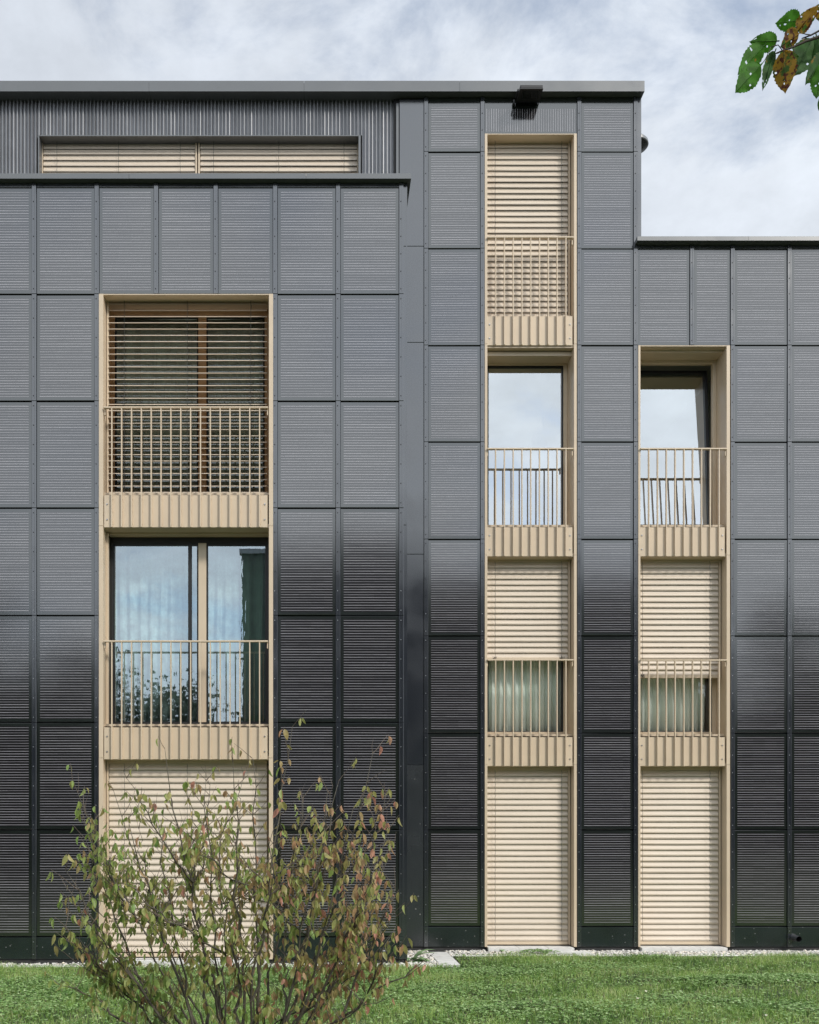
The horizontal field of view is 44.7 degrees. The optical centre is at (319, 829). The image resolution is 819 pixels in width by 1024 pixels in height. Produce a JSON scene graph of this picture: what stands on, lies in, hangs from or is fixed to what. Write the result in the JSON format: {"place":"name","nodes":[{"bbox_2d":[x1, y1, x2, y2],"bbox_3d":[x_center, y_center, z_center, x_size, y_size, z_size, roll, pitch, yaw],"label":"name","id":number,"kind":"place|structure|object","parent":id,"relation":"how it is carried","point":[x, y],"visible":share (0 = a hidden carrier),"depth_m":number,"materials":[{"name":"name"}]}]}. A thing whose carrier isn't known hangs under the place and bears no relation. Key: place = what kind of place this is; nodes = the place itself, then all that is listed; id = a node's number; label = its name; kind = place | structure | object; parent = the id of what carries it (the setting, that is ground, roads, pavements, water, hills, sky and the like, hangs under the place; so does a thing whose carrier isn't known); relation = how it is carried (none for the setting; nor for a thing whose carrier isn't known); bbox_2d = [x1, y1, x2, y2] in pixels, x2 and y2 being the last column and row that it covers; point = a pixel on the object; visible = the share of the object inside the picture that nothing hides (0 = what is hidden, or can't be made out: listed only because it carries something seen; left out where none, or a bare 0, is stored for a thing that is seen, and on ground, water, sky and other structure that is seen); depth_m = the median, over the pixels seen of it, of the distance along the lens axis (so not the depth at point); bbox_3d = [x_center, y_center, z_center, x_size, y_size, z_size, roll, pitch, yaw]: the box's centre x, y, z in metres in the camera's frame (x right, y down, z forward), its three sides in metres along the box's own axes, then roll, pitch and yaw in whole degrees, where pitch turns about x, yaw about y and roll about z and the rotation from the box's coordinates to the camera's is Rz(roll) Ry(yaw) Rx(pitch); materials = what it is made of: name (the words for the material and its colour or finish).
{"place":"outdoors","nodes":[
{"label":"outdoors","id":0,"kind":"place"},
{"bbox_2d":[0,948,818,1023],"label":"lawn","id":1,"kind":"structure","parent":0,"point":[481,1014],"depth_m":9.63,"materials":[{"name":"plant"}]},
{"bbox_2d":[44,712,433,1023],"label":"shrub","id":2,"kind":"object","parent":1,"relation":"on","point":[343,952],"visible":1,"depth_m":5.23,"materials":[{"name":"green plant"}]},
{"bbox_2d":[735,4,818,110],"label":"leaves","id":3,"kind":"object","parent":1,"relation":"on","point":[787,65],"visible":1,"depth_m":1.72,"materials":[{"name":"green plant"}]},
{"bbox_2d":[0,0,818,235],"label":"sky","id":4,"kind":"structure","parent":0,"point":[717,160],"materials":[{"name":"white"}]},
{"bbox_2d":[454,956,818,967],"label":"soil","id":5,"kind":"structure","parent":0,"point":[460,958],"depth_m":12.51,"materials":[{"name":"plant"}]},
{"label":"ground","id":6,"kind":"structure","parent":0,"visible":0},
{"bbox_2d":[3,955,812,967],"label":"kerb","id":7,"kind":"structure","parent":6,"relation":"on","point":[417,966],"depth_m":12.98,"materials":[{"name":"concrete"}]},
{"bbox_2d":[0,81,818,964],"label":"apartment building","id":8,"kind":"structure","parent":6,"relation":"on","point":[500,333],"depth_m":13.49,"materials":[{"name":"black metal"}]},
{"bbox_2d":[115,546,240,721],"bbox_3d":[-1.839,-2.516,12.767,1.672,2.330,0.073,0,0,0],"label":"curtain","id":9,"kind":"object","parent":8,"relation":"hanging from","point":[151,592],"visible":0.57,"depth_m":12.77,"materials":[{"name":"white fabric"}]},
{"bbox_2d":[109,309,268,492],"bbox_3d":[-1.653,-5.440,12.574,2.044,2.501,0.084,0,0,0],"label":"window","id":10,"kind":"structure","parent":8,"relation":"in","point":[204,414],"depth_m":12.53,"materials":[{"name":"brown wood"}]},
{"bbox_2d":[109,536,268,723],"bbox_3d":[-1.653,-2.523,12.574,2.044,2.413,0.084,0,0,0],"label":"window","id":11,"kind":"structure","parent":8,"relation":"in","point":[202,543],"depth_m":12.53,"materials":[{"name":"black wood"}]},
{"bbox_2d":[109,765,268,949],"bbox_3d":[-1.653,0.360,12.574,2.044,2.360,0.084,0,0,0],"label":"window","id":12,"kind":"structure","parent":8,"relation":"in","point":[109,765],"depth_m":12.53,"materials":[{"name":"beige paint"}]},
{"bbox_2d":[117,319,262,491],"bbox_3d":[-1.653,-5.413,12.757,2.004,2.377,0.048,0,0,0],"label":"curtain","id":13,"kind":"object","parent":8,"relation":"hanging from","point":[156,366],"visible":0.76,"depth_m":12.76,"materials":[{"name":"metal"}]},
{"bbox_2d":[46,154,356,172],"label":"window","id":14,"kind":"structure","parent":8,"relation":"in","point":[46,154],"depth_m":13.90,"materials":[{"name":"beige paint"}]},
{"bbox_2d":[240,546,264,721],"bbox_3d":[-0.831,-2.516,12.707,0.440,2.330,0.084,0,0,0],"label":"curtain","id":15,"kind":"object","parent":8,"relation":"hanging from","point":[252,577],"visible":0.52,"depth_m":12.71,"materials":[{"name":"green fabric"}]},
{"bbox_2d":[489,573,561,730],"bbox_3d":[2.842,-2.523,13.966,1.211,2.344,0.066,0,0,0],"label":"curtain","id":16,"kind":"object","parent":8,"relation":"hanging from","point":[526,695],"visible":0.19,"depth_m":13.96,"materials":[{"name":"white fabric"}]},
{"bbox_2d":[487,568,567,733],"bbox_3d":[2.877,-2.502,13.870,1.181,2.373,0.080,0,0,0],"label":"window","id":17,"kind":"structure","parent":8,"relation":"in","point":[563,663],"depth_m":13.83,"materials":[{"name":"beige paint"}]},
{"bbox_2d":[487,159,567,314],"bbox_3d":[2.877,-8.241,13.870,1.181,2.358,0.080,0,0,0],"label":"window","id":18,"kind":"structure","parent":8,"relation":"in","point":[487,159],"depth_m":13.83,"materials":[{"name":"beige paint"}]},
{"bbox_2d":[513,85,542,105],"bbox_3d":[2.816,-9.946,13.366,0.362,0.095,0.289,0,0,0],"label":"floodlight","id":19,"kind":"object","parent":8,"relation":"attached to","point":[528,93],"visible":1,"depth_m":13.31,"materials":[{"name":"black metal"}]},
{"bbox_2d":[487,352,571,524],"bbox_3d":[2.877,-5.385,13.755,1.181,2.393,0.310,0,0,0],"label":"window","id":20,"kind":"structure","parent":8,"relation":"in","point":[527,392],"depth_m":13.86,"materials":[{"name":"clear glass"}]},
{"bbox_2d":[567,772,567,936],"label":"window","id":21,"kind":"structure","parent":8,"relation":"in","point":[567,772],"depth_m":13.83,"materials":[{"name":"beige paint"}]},
{"bbox_2d":[641,134,648,152],"bbox_3d":[4.501,-9.581,13.860,0.200,0.270,0.400,0,0,0],"label":"wall lamp","id":22,"kind":"object","parent":8,"relation":"attached to","point":[644,142],"visible":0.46,"depth_m":13.75,"materials":[{"name":"metal"}]},
{"bbox_2d":[640,573,705,730],"bbox_3d":[4.904,-2.523,13.966,1.156,2.344,0.069,0,0,0],"label":"curtain","id":23,"kind":"object","parent":8,"relation":"hanging from","point":[670,704],"visible":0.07,"depth_m":13.96,"materials":[{"name":"white fabric"}]},
{"bbox_2d":[640,573,715,733],"bbox_3d":[4.964,-2.502,13.870,1.175,2.373,0.080,0,0,0],"label":"window","id":24,"kind":"structure","parent":8,"relation":"in","point":[713,680],"depth_m":13.83,"materials":[{"name":"beige paint"}]},
{"bbox_2d":[640,350,722,524],"bbox_3d":[4.964,-5.405,13.844,1.175,2.433,0.487,0,0,0],"label":"window","id":25,"kind":"structure","parent":8,"relation":"in","point":[673,404],"depth_m":13.96,"materials":[{"name":"clear glass"}]},
{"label":"gravel bed","id":26,"kind":"structure","parent":0,"visible":0},
{"bbox_2d":[103,957,147,963],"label":"paving slab","id":27,"kind":"structure","parent":26,"relation":"on","point":[140,959],"depth_m":12.22,"materials":[{"name":"concrete"}]},
{"bbox_2d":[143,957,183,964],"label":"paving slab","id":28,"kind":"structure","parent":26,"relation":"on","point":[146,960],"depth_m":12.14,"materials":[{"name":"concrete"}]},
{"bbox_2d":[187,957,220,964],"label":"paving slab","id":29,"kind":"structure","parent":26,"relation":"on","point":[218,958],"depth_m":12.14,"materials":[{"name":"concrete"}]},
{"bbox_2d":[225,957,266,963],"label":"paving slab","id":30,"kind":"structure","parent":26,"relation":"on","point":[240,961],"depth_m":12.14,"materials":[{"name":"concrete"}]},
{"bbox_2d":[0,949,818,965],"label":"gravel","id":31,"kind":"structure","parent":26,"relation":"on","point":[411,953],"depth_m":13.20,"materials":[{"name":"grey gravel"}]},
{"bbox_2d":[407,949,433,962],"bbox_3d":[1.230,1.629,12.335,0.654,0.229,0.350,0,0,-24],"label":"weed plant","id":32,"kind":"object","parent":26,"relation":"on","point":[417,954],"visible":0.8,"depth_m":12.41,"materials":[{"name":"green plant"}]},
{"bbox_2d":[430,952,452,957],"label":"paving slab","id":33,"kind":"structure","parent":26,"relation":"on","point":[440,955],"depth_m":12.91,"materials":[{"name":"concrete"}]},
{"bbox_2d":[434,958,459,966],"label":"paving slab","id":34,"kind":"structure","parent":26,"relation":"on","point":[449,961],"depth_m":12.29,"materials":[{"name":"concrete"}]},
{"bbox_2d":[484,945,518,951],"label":"paving slab","id":35,"kind":"structure","parent":26,"relation":"on","point":[488,948],"depth_m":13.47,"materials":[{"name":"concrete"}]},
{"bbox_2d":[515,945,547,950],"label":"paving slab","id":36,"kind":"structure","parent":26,"relation":"on","point":[522,947],"depth_m":13.47,"materials":[{"name":"concrete"}]},
{"bbox_2d":[543,945,573,950],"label":"paving slab","id":37,"kind":"structure","parent":26,"relation":"on","point":[549,947],"depth_m":13.47,"materials":[{"name":"concrete"}]},
{"bbox_2d":[548,948,571,954],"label":"paving slab","id":38,"kind":"structure","parent":26,"relation":"on","point":[566,951],"depth_m":13.15,"materials":[{"name":"concrete"}]},
{"bbox_2d":[572,951,594,954],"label":"paving slab","id":39,"kind":"structure","parent":26,"relation":"on","point":[584,953],"depth_m":13.15,"materials":[{"name":"concrete"}]},
{"bbox_2d":[637,945,670,951],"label":"paving slab","id":40,"kind":"structure","parent":26,"relation":"on","point":[657,948],"depth_m":13.46,"materials":[{"name":"concrete"}]},
{"bbox_2d":[664,945,700,951],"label":"paving slab","id":41,"kind":"structure","parent":26,"relation":"on","point":[688,948],"depth_m":13.43,"materials":[{"name":"concrete"}]},
{"bbox_2d":[693,945,727,951],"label":"paving slab","id":42,"kind":"structure","parent":26,"relation":"on","point":[709,948],"depth_m":13.45,"materials":[{"name":"concrete"}]}
]}

